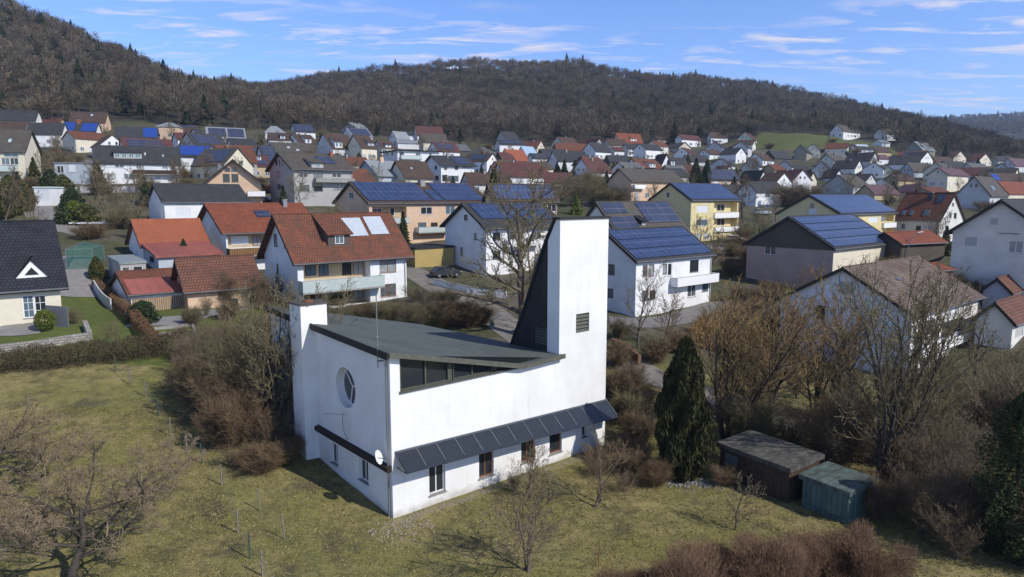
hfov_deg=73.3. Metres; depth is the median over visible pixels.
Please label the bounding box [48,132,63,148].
garden tree
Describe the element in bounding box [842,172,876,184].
house
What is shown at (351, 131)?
house
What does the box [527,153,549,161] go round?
house
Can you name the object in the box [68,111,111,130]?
house
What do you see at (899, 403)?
bare tree
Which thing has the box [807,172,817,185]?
house
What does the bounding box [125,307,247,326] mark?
yard
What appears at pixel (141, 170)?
garden tree
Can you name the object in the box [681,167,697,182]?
garden tree
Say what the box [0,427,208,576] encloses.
apple tree
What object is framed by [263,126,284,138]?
house
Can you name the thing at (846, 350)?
willow tree
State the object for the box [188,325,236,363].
bare shrub
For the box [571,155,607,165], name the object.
house
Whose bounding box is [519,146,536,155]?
house
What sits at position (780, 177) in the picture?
house
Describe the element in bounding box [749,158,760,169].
garden tree
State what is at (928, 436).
bare shrub
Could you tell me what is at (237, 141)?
house
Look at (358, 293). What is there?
window
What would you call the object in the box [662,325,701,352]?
bare shrub
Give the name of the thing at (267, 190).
garden bush
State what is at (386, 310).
bare shrub
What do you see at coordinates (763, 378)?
willow tree
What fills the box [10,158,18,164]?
window
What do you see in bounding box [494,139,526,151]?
house
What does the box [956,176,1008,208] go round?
house
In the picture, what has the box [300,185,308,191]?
window
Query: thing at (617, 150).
house
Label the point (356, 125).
house
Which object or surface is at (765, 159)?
house
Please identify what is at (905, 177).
garden tree
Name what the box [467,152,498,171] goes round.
house
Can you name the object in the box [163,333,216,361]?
bare shrub
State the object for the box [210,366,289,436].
bare shrub
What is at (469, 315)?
bare shrub
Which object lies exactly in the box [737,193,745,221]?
garden tree
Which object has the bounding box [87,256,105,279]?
thuja tree
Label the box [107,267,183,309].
garage
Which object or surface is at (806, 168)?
house
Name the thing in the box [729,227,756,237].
garden bush
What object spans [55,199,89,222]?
thuja tree
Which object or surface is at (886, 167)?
house
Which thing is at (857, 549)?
scrub bush
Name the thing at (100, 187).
garden bush
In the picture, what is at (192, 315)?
bare shrub
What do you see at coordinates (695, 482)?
rubble
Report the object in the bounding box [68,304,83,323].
bare shrub
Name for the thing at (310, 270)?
window
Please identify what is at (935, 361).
bare tree
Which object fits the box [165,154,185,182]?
garden tree
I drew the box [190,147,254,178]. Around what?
house
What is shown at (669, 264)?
window
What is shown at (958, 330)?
window
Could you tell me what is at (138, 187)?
bare tree
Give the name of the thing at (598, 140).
house
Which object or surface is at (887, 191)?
garden tree
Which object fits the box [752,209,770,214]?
parked car
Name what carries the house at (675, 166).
on the ground at (102, 387)
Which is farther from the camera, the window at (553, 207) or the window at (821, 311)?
the window at (553, 207)
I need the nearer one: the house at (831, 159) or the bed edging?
the bed edging
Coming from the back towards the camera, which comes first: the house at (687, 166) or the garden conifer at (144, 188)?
the house at (687, 166)
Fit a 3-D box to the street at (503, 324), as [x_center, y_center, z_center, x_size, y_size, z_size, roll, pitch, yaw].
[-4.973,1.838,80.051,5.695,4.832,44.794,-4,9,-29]
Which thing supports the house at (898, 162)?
on the ground at (102, 387)
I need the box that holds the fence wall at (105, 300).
[93,280,111,309]
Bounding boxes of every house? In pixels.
[0,109,42,122]
[0,121,27,129]
[0,129,42,178]
[0,220,68,325]
[26,122,68,146]
[42,117,64,122]
[61,130,104,152]
[64,119,101,132]
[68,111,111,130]
[90,134,118,155]
[92,145,180,183]
[114,126,159,138]
[119,137,173,146]
[145,183,250,218]
[155,123,183,139]
[171,132,215,146]
[177,132,226,147]
[178,145,210,171]
[179,125,199,132]
[190,129,203,133]
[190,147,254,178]
[197,199,309,268]
[202,159,266,202]
[205,127,246,141]
[214,145,257,176]
[227,138,256,144]
[238,145,257,153]
[256,145,275,161]
[256,155,269,177]
[256,212,414,306]
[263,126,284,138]
[265,151,356,205]
[267,132,291,145]
[269,142,316,152]
[289,134,316,144]
[290,124,315,138]
[315,133,349,155]
[332,180,482,243]
[340,122,367,131]
[343,128,372,138]
[344,154,366,166]
[346,134,377,159]
[352,168,375,181]
[359,157,396,181]
[375,140,395,154]
[379,149,442,160]
[388,131,410,143]
[390,160,435,181]
[394,140,418,149]
[404,131,412,139]
[413,126,443,140]
[418,133,447,150]
[425,153,476,182]
[427,141,460,155]
[439,202,557,274]
[456,144,470,155]
[460,170,512,193]
[467,147,496,154]
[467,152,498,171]
[481,183,560,213]
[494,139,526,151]
[495,152,515,160]
[496,131,519,139]
[496,162,544,183]
[503,149,528,161]
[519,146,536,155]
[524,160,554,171]
[525,140,545,151]
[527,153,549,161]
[537,149,564,153]
[537,172,574,190]
[547,150,586,171]
[551,136,576,146]
[552,143,586,150]
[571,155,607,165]
[572,158,612,177]
[582,142,611,158]
[585,138,602,143]
[585,201,690,230]
[604,138,626,148]
[604,155,628,165]
[606,168,685,200]
[607,226,718,316]
[610,147,624,154]
[610,161,641,174]
[614,133,642,143]
[622,143,637,156]
[627,158,662,169]
[631,166,654,168]
[632,144,663,158]
[647,182,741,240]
[648,140,668,153]
[650,134,667,142]
[655,154,669,165]
[661,165,686,171]
[662,168,688,182]
[667,157,687,164]
[668,142,690,151]
[674,147,696,157]
[675,134,701,146]
[677,164,701,173]
[683,155,707,165]
[697,149,720,159]
[704,169,740,184]
[705,141,725,151]
[706,132,727,144]
[710,158,735,168]
[715,165,731,168]
[719,146,746,163]
[724,184,739,195]
[732,142,751,157]
[734,139,756,150]
[735,181,783,207]
[737,132,756,142]
[740,170,765,184]
[741,159,763,170]
[742,213,888,287]
[746,152,774,165]
[759,172,792,189]
[762,164,785,172]
[766,150,792,163]
[775,194,898,232]
[775,255,986,372]
[776,168,812,191]
[779,160,793,169]
[792,165,810,171]
[793,144,812,160]
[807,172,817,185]
[808,144,819,157]
[811,161,830,176]
[817,153,844,167]
[820,152,846,158]
[820,169,841,180]
[822,174,867,193]
[824,142,848,153]
[829,124,860,139]
[831,159,863,173]
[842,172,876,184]
[845,152,879,166]
[849,144,873,152]
[855,184,899,199]
[862,161,884,177]
[872,147,891,155]
[873,129,893,140]
[876,178,890,184]
[877,154,888,164]
[881,164,893,176]
[884,174,915,185]
[888,155,920,169]
[895,192,965,240]
[897,151,923,155]
[898,184,923,195]
[900,163,929,176]
[904,141,934,155]
[905,151,933,164]
[919,187,949,191]
[922,162,947,179]
[926,166,969,191]
[932,156,952,163]
[940,161,964,168]
[944,151,966,162]
[944,198,1023,295]
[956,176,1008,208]
[958,167,988,179]
[962,163,986,167]
[966,153,991,165]
[978,167,1019,175]
[985,173,1023,181]
[990,156,1010,164]
[994,163,1007,167]
[997,182,1023,197]
[1003,158,1023,171]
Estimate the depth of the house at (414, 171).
195.79 m
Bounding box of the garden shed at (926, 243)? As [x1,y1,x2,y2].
[877,230,948,263]
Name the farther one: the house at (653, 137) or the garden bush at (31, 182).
the house at (653, 137)
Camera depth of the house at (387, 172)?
196.17 m
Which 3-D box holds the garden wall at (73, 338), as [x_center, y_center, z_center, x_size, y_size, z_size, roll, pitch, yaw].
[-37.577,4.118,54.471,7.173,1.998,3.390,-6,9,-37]
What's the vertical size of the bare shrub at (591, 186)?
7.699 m
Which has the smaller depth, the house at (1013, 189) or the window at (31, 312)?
the window at (31, 312)
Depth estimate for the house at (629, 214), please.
102.34 m
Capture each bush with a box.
[14,213,48,219]
[23,176,39,186]
[33,309,56,330]
[67,153,88,161]
[67,221,114,238]
[69,204,102,225]
[81,180,128,194]
[92,204,145,228]
[130,175,159,188]
[165,177,196,183]
[180,164,191,177]
[254,174,269,182]
[261,182,269,192]
[315,129,328,135]
[483,143,492,148]
[590,562,662,576]
[644,536,736,576]
[680,536,765,576]
[716,234,750,245]
[726,528,820,576]
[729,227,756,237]
[729,243,746,260]
[762,141,775,148]
[780,526,865,576]
[801,518,922,576]
[851,148,862,152]
[875,252,903,260]
[881,191,900,204]
[968,199,996,210]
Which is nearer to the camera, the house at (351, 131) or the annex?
the annex
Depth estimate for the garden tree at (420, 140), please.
295.31 m
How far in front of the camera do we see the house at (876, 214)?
122.42 m
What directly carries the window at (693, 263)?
in the house at (685, 269)
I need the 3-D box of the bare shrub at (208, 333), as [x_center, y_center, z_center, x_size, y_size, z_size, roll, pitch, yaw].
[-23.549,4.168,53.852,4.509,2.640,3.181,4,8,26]
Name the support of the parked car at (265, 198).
on the ground at (102, 387)
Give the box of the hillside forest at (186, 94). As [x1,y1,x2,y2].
[0,0,1023,158]
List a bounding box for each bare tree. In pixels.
[71,156,120,220]
[115,166,149,218]
[220,265,357,440]
[281,171,317,201]
[444,147,580,318]
[612,256,667,347]
[648,290,683,344]
[732,178,764,218]
[795,265,823,287]
[797,259,886,398]
[813,253,977,487]
[875,267,1001,411]
[944,296,1021,384]
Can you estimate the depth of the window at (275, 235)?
79.42 m
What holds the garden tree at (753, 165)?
on the ground at (102, 387)
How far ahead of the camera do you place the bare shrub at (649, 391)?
51.30 m
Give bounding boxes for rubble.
[666,477,723,491]
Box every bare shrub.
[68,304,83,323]
[158,341,211,400]
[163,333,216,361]
[171,318,236,378]
[171,359,211,414]
[173,323,191,335]
[173,329,281,425]
[176,354,250,421]
[179,303,206,325]
[187,325,224,343]
[188,322,209,334]
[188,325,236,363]
[188,378,275,453]
[198,294,213,315]
[200,294,282,409]
[201,305,264,355]
[202,267,240,305]
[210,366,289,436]
[212,442,252,466]
[214,297,241,321]
[229,437,300,477]
[231,269,275,306]
[243,404,301,449]
[251,287,275,306]
[258,425,308,464]
[263,273,284,299]
[278,295,309,307]
[284,288,320,300]
[327,305,338,313]
[329,292,348,305]
[330,300,354,315]
[348,300,380,318]
[363,299,403,321]
[395,299,423,322]
[399,283,423,302]
[401,298,449,327]
[413,287,443,306]
[420,293,470,327]
[428,287,462,303]
[450,299,488,327]
[475,302,498,325]
[477,291,500,299]
[504,436,549,497]
[506,468,523,491]
[554,178,583,201]
[556,181,593,204]
[558,173,577,192]
[574,166,607,192]
[577,175,606,205]
[583,451,608,476]
[588,173,607,197]
[590,185,629,200]
[600,427,630,471]
[605,365,637,400]
[606,334,635,366]
[607,316,636,338]
[607,433,658,473]
[608,381,655,419]
[610,358,651,389]
[612,468,640,491]
[614,405,661,448]
[619,378,659,405]
[635,453,679,487]
[636,334,677,364]
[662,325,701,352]
[681,315,738,348]
[692,307,742,329]
[707,299,762,328]
[708,461,749,486]
[712,320,751,353]
[712,387,789,438]
[717,254,745,275]
[724,241,746,256]
[726,283,756,302]
[736,262,745,272]
[743,286,783,303]
[744,294,775,315]
[757,275,791,298]
[757,303,780,329]
[766,402,811,445]
[770,378,892,470]
[774,180,829,206]
[780,361,815,398]
[799,393,833,434]
[801,428,857,468]
[805,387,868,443]
[828,359,869,395]
[840,427,888,462]
[852,463,920,524]
[863,363,944,411]
[869,424,941,494]
[873,398,972,459]
[882,462,971,541]
[888,412,981,497]
[891,420,1009,503]
[908,389,972,462]
[912,496,992,561]
[914,445,1021,543]
[919,354,971,398]
[921,389,1003,478]
[939,368,1023,460]
[939,373,1006,434]
[949,339,1023,460]
[955,272,982,283]
[961,279,986,301]
[961,345,1023,385]
[963,347,1023,406]
[983,458,1023,564]
[988,346,1023,382]
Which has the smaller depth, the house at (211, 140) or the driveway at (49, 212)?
the driveway at (49, 212)
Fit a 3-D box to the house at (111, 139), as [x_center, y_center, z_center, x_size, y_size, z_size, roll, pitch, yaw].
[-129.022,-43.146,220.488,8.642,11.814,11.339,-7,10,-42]
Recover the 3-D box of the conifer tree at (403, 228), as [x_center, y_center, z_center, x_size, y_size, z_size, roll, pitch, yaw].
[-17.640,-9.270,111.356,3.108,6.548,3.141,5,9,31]
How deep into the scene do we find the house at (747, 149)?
357.18 m
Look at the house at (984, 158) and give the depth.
394.20 m
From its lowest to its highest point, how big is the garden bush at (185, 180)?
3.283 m
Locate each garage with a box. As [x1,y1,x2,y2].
[33,187,76,205]
[107,254,146,277]
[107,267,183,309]
[171,254,263,308]
[406,243,454,267]
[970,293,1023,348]
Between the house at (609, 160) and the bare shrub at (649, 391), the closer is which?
the bare shrub at (649, 391)
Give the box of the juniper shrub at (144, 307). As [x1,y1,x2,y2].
[124,300,161,323]
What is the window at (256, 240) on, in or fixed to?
in the house at (235, 228)
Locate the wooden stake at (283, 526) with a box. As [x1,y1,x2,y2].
[281,515,284,538]
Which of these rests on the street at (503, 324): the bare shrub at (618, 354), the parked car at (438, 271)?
the parked car at (438, 271)
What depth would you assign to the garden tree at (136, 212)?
98.25 m
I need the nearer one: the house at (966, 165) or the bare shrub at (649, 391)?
the bare shrub at (649, 391)
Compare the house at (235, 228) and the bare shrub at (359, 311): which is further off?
the house at (235, 228)
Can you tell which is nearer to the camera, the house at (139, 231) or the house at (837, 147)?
the house at (139, 231)
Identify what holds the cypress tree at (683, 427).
on the ground at (102, 387)
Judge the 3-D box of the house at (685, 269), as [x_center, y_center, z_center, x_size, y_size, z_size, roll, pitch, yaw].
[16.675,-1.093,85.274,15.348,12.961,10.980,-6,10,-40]
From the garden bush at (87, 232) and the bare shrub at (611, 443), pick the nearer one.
the bare shrub at (611, 443)
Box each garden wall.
[0,320,92,352]
[80,186,139,192]
[432,278,506,297]
[611,338,640,363]
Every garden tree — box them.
[0,172,26,219]
[7,164,19,177]
[19,186,45,217]
[33,144,58,173]
[45,146,72,165]
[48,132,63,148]
[48,139,66,161]
[88,157,102,170]
[100,125,112,135]
[104,182,131,209]
[126,201,150,222]
[130,169,149,185]
[135,163,147,175]
[164,157,184,182]
[165,122,174,142]
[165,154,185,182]
[179,136,193,144]
[196,148,217,180]
[233,156,243,166]
[248,119,260,134]
[253,129,268,143]
[309,141,318,152]
[324,198,346,212]
[351,157,358,167]
[363,162,385,181]
[415,133,425,149]
[440,143,450,155]
[510,176,524,183]
[566,178,583,196]
[623,182,639,200]
[645,181,659,197]
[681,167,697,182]
[690,212,713,240]
[703,224,731,271]
[729,215,750,237]
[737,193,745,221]
[744,159,755,170]
[747,202,773,235]
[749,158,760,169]
[767,183,783,221]
[789,175,798,186]
[817,161,830,182]
[842,171,859,193]
[877,180,895,206]
[890,172,899,184]
[902,171,909,183]
[909,177,925,191]
[923,204,952,238]
[955,176,963,192]
[988,154,996,165]
[1013,173,1023,181]
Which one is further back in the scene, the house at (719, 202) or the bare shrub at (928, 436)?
the house at (719, 202)
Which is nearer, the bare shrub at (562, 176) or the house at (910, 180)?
the bare shrub at (562, 176)
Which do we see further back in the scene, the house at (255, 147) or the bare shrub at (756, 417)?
the house at (255, 147)
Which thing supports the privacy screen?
on the ground at (102, 387)
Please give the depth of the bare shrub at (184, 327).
56.88 m
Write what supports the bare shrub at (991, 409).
on the ground at (102, 387)
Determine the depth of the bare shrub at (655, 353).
61.94 m
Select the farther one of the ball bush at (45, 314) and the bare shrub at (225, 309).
the bare shrub at (225, 309)
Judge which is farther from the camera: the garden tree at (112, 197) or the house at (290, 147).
the house at (290, 147)
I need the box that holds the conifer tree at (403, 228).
[399,212,411,244]
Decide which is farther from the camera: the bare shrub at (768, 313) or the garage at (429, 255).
the garage at (429, 255)
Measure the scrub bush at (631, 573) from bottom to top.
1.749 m
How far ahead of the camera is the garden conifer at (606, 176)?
219.20 m
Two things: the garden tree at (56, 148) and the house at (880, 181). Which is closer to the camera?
the garden tree at (56, 148)
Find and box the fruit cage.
[65,242,104,269]
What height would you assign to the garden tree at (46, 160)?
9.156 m
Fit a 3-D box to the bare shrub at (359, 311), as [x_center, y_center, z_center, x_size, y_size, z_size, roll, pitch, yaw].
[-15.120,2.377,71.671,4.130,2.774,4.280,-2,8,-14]
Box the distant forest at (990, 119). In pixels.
[927,111,1023,133]
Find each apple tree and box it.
[0,392,82,490]
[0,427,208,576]
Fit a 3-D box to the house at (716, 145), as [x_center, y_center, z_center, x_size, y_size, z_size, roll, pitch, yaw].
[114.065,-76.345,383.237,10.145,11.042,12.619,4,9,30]
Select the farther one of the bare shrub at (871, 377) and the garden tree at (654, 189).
the garden tree at (654, 189)
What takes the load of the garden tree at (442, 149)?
on the ground at (102, 387)
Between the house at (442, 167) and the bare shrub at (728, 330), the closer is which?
the bare shrub at (728, 330)
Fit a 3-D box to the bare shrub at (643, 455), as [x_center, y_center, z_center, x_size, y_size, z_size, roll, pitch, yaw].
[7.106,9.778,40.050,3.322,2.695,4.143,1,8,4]
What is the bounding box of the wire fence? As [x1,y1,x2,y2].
[114,356,273,576]
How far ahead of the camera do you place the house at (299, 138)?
279.43 m
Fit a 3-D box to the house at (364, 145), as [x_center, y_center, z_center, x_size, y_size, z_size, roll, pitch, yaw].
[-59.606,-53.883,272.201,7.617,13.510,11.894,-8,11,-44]
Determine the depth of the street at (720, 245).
124.44 m
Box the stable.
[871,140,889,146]
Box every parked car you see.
[262,196,270,200]
[429,266,461,277]
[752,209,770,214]
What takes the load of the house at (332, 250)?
on the ground at (102, 387)
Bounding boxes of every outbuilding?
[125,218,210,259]
[979,274,1023,308]
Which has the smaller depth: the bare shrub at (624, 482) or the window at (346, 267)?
the bare shrub at (624, 482)
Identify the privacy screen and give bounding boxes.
[45,305,68,327]
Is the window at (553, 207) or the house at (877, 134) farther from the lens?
the house at (877, 134)
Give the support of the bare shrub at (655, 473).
on the ground at (102, 387)
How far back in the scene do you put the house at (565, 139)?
395.13 m
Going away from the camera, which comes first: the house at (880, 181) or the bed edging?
the bed edging
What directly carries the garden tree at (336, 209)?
on the ground at (102, 387)
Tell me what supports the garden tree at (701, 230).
on the ground at (102, 387)
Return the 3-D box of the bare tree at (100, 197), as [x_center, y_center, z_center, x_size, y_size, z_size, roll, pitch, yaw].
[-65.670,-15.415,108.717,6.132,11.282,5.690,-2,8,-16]
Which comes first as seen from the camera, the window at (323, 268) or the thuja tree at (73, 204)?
the window at (323, 268)
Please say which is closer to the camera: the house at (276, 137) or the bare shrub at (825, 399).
the bare shrub at (825, 399)
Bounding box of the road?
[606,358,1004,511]
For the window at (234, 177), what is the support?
in the house at (232, 171)
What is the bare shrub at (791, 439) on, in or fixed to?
on the ground at (102, 387)
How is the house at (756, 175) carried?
on the ground at (102, 387)
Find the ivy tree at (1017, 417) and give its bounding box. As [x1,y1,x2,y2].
[958,391,1023,568]
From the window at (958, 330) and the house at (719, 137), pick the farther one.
the house at (719, 137)
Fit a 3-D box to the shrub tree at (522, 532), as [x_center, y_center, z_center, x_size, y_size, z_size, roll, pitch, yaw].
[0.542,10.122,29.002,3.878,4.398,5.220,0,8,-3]
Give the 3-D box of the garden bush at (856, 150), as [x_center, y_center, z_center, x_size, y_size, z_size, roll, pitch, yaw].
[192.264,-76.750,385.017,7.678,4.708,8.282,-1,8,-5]
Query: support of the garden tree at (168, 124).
on the ground at (102, 387)
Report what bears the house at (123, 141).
on the ground at (102, 387)
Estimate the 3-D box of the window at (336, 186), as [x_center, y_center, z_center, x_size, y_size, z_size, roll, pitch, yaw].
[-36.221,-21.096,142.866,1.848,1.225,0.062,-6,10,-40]
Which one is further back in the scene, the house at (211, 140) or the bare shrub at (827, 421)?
the house at (211, 140)
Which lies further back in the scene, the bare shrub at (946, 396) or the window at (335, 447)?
the bare shrub at (946, 396)
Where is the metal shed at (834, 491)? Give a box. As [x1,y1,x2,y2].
[798,461,878,524]
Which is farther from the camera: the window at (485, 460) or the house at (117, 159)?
the house at (117, 159)
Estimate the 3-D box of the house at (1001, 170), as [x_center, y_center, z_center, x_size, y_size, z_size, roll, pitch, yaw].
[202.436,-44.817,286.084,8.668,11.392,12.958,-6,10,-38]
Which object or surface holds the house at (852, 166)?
on the ground at (102, 387)
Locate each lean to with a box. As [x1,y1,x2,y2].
[141,241,223,268]
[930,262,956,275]
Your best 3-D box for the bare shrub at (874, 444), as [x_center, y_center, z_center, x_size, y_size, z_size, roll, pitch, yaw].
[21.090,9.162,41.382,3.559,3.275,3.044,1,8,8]
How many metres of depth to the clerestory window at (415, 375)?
35.20 m
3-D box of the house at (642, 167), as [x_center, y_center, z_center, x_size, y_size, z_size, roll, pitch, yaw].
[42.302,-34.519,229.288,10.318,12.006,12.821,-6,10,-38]
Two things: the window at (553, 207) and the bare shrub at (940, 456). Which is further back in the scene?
the window at (553, 207)
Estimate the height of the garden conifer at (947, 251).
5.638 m
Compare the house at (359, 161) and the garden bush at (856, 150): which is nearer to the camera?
the house at (359, 161)
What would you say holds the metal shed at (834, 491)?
on the ground at (102, 387)
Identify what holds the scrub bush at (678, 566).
on the ground at (102, 387)
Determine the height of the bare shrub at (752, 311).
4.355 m
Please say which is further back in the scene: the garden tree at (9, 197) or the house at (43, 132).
the house at (43, 132)
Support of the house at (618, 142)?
on the ground at (102, 387)
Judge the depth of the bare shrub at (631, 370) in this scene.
55.32 m
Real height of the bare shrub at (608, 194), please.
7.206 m
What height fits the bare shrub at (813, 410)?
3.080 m
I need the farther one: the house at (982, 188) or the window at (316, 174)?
the house at (982, 188)
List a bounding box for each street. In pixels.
[406,268,517,342]
[609,301,757,327]
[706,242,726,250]
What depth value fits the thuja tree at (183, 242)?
88.95 m
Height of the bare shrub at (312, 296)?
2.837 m
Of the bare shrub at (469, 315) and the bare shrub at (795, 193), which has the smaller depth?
the bare shrub at (469, 315)
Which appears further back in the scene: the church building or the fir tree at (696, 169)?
the fir tree at (696, 169)
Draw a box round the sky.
[0,0,1023,117]
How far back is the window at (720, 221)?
141.96 m
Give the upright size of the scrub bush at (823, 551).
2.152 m
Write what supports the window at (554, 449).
in the church building
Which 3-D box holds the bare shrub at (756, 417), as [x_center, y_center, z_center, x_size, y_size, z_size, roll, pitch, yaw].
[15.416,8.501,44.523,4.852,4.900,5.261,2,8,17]
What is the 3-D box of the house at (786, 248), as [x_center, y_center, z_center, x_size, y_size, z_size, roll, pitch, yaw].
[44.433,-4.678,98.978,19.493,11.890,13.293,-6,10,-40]
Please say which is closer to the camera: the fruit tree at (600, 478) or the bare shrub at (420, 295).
the fruit tree at (600, 478)
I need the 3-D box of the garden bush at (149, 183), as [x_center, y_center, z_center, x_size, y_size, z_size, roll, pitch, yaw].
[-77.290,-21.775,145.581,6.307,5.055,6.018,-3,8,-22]
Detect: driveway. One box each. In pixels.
[24,206,100,234]
[60,256,102,296]
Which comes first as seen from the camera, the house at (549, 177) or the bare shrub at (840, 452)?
the bare shrub at (840, 452)
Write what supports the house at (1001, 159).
on the ground at (102, 387)
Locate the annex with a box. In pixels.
[53,162,94,184]
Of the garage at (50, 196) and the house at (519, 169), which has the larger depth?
the house at (519, 169)
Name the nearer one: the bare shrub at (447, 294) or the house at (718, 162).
the bare shrub at (447, 294)
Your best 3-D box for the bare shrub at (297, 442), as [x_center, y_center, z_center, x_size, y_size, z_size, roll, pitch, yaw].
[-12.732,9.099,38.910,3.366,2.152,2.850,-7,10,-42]
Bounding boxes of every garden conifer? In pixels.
[24,156,41,180]
[53,198,71,224]
[87,162,109,185]
[136,176,148,206]
[277,185,288,202]
[604,170,608,188]
[686,153,690,164]
[731,176,737,183]
[942,226,951,255]
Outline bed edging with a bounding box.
[154,323,195,334]
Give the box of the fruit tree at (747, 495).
[724,472,766,529]
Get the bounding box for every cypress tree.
[489,166,498,182]
[653,335,716,483]
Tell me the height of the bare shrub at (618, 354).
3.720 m
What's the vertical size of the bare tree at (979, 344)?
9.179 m
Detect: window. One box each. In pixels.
[1,158,9,164]
[4,153,17,156]
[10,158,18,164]
[22,295,34,318]
[34,295,46,315]
[57,166,63,172]
[115,164,123,167]
[133,266,142,269]
[223,174,229,181]
[231,174,238,181]
[252,236,260,245]
[273,234,277,246]
[299,172,307,177]
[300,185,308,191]
[305,265,315,275]
[313,172,322,177]
[313,184,322,191]
[319,264,328,275]
[330,443,338,466]
[332,172,340,177]
[334,184,341,189]
[342,263,351,275]
[343,369,354,404]
[353,262,362,274]
[353,289,362,298]
[358,459,368,485]
[372,208,381,211]
[379,260,395,273]
[380,283,396,297]
[390,208,394,215]
[399,356,541,393]
[418,222,425,226]
[421,207,431,214]
[429,464,446,497]
[431,222,437,226]
[442,175,447,180]
[445,206,454,214]
[448,176,458,180]
[478,451,494,479]
[493,232,499,239]
[520,440,535,464]
[548,204,555,211]
[549,433,562,455]
[581,426,588,438]
[607,288,613,298]
[608,264,614,275]
[642,265,647,276]
[648,264,653,276]
[662,264,666,274]
[668,263,672,275]
[687,285,695,297]
[690,260,697,272]
[696,219,707,225]
[702,283,707,291]
[717,204,724,210]
[717,218,724,225]
[725,452,737,470]
[764,247,775,254]
[817,305,824,318]
[942,317,962,337]
[1007,241,1023,253]
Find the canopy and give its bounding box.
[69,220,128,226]
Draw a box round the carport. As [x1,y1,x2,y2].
[40,147,71,161]
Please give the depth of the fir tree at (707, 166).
251.65 m
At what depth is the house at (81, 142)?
234.00 m
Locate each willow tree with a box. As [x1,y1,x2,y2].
[665,291,832,438]
[700,272,839,404]
[773,293,885,414]
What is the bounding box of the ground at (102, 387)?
[0,9,1023,576]
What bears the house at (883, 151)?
on the ground at (102, 387)
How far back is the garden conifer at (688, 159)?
321.20 m
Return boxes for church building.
[264,216,617,518]
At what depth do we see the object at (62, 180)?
129.91 m
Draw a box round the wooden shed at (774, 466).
[716,430,824,502]
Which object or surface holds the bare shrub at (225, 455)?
on the ground at (102, 387)
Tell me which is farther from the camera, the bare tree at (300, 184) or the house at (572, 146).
the house at (572, 146)
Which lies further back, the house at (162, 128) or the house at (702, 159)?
the house at (702, 159)
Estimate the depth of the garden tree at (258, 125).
305.03 m
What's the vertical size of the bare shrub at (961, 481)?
4.944 m
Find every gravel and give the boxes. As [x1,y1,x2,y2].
[368,511,432,546]
[384,446,616,526]
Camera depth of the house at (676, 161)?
307.42 m
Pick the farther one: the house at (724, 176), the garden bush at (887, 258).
the house at (724, 176)
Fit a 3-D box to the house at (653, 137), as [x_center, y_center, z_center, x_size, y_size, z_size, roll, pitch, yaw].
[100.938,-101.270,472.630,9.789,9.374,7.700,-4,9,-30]
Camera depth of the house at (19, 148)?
158.54 m
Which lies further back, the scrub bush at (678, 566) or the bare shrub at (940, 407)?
the bare shrub at (940, 407)
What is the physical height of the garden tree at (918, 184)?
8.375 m
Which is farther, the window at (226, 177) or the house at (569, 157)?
the house at (569, 157)
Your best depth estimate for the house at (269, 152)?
209.49 m
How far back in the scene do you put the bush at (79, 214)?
107.54 m
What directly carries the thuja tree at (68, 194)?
on the ground at (102, 387)
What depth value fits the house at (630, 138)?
413.50 m
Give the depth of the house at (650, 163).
288.55 m
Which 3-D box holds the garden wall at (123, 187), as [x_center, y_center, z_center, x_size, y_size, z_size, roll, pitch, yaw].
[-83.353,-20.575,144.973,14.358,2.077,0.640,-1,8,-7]
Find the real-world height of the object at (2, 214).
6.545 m
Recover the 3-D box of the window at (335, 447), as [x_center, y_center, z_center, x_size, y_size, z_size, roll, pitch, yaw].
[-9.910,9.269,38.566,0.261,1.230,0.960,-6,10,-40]
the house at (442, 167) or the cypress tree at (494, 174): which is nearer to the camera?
the cypress tree at (494, 174)
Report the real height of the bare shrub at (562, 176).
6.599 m
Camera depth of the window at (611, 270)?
79.89 m
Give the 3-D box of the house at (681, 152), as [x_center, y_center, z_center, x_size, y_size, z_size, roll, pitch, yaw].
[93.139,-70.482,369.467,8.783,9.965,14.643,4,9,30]
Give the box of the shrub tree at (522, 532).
[479,470,569,572]
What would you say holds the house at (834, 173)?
on the ground at (102, 387)
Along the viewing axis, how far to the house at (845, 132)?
476.00 m
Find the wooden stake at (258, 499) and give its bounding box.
[257,489,260,510]
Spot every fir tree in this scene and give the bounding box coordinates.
[561,159,567,171]
[569,191,583,214]
[688,158,705,182]
[701,159,711,182]
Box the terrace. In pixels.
[0,323,40,335]
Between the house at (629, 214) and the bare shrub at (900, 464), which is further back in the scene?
the house at (629, 214)
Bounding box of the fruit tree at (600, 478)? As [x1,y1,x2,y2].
[567,423,641,507]
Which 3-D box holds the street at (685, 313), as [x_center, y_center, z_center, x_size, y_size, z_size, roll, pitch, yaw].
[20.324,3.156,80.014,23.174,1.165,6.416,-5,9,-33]
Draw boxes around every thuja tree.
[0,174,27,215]
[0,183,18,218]
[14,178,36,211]
[37,169,57,186]
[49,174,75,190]
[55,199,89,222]
[59,188,85,203]
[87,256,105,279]
[180,238,186,245]
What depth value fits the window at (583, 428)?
42.76 m
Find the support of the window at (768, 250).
in the house at (786, 248)
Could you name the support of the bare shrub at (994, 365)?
on the ground at (102, 387)
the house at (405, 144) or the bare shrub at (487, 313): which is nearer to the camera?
the bare shrub at (487, 313)
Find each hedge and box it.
[0,328,198,373]
[91,277,163,350]
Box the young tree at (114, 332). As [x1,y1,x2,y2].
[93,319,121,341]
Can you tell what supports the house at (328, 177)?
on the ground at (102, 387)
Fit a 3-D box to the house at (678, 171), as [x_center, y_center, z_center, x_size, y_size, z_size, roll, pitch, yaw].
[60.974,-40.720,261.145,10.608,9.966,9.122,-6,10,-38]

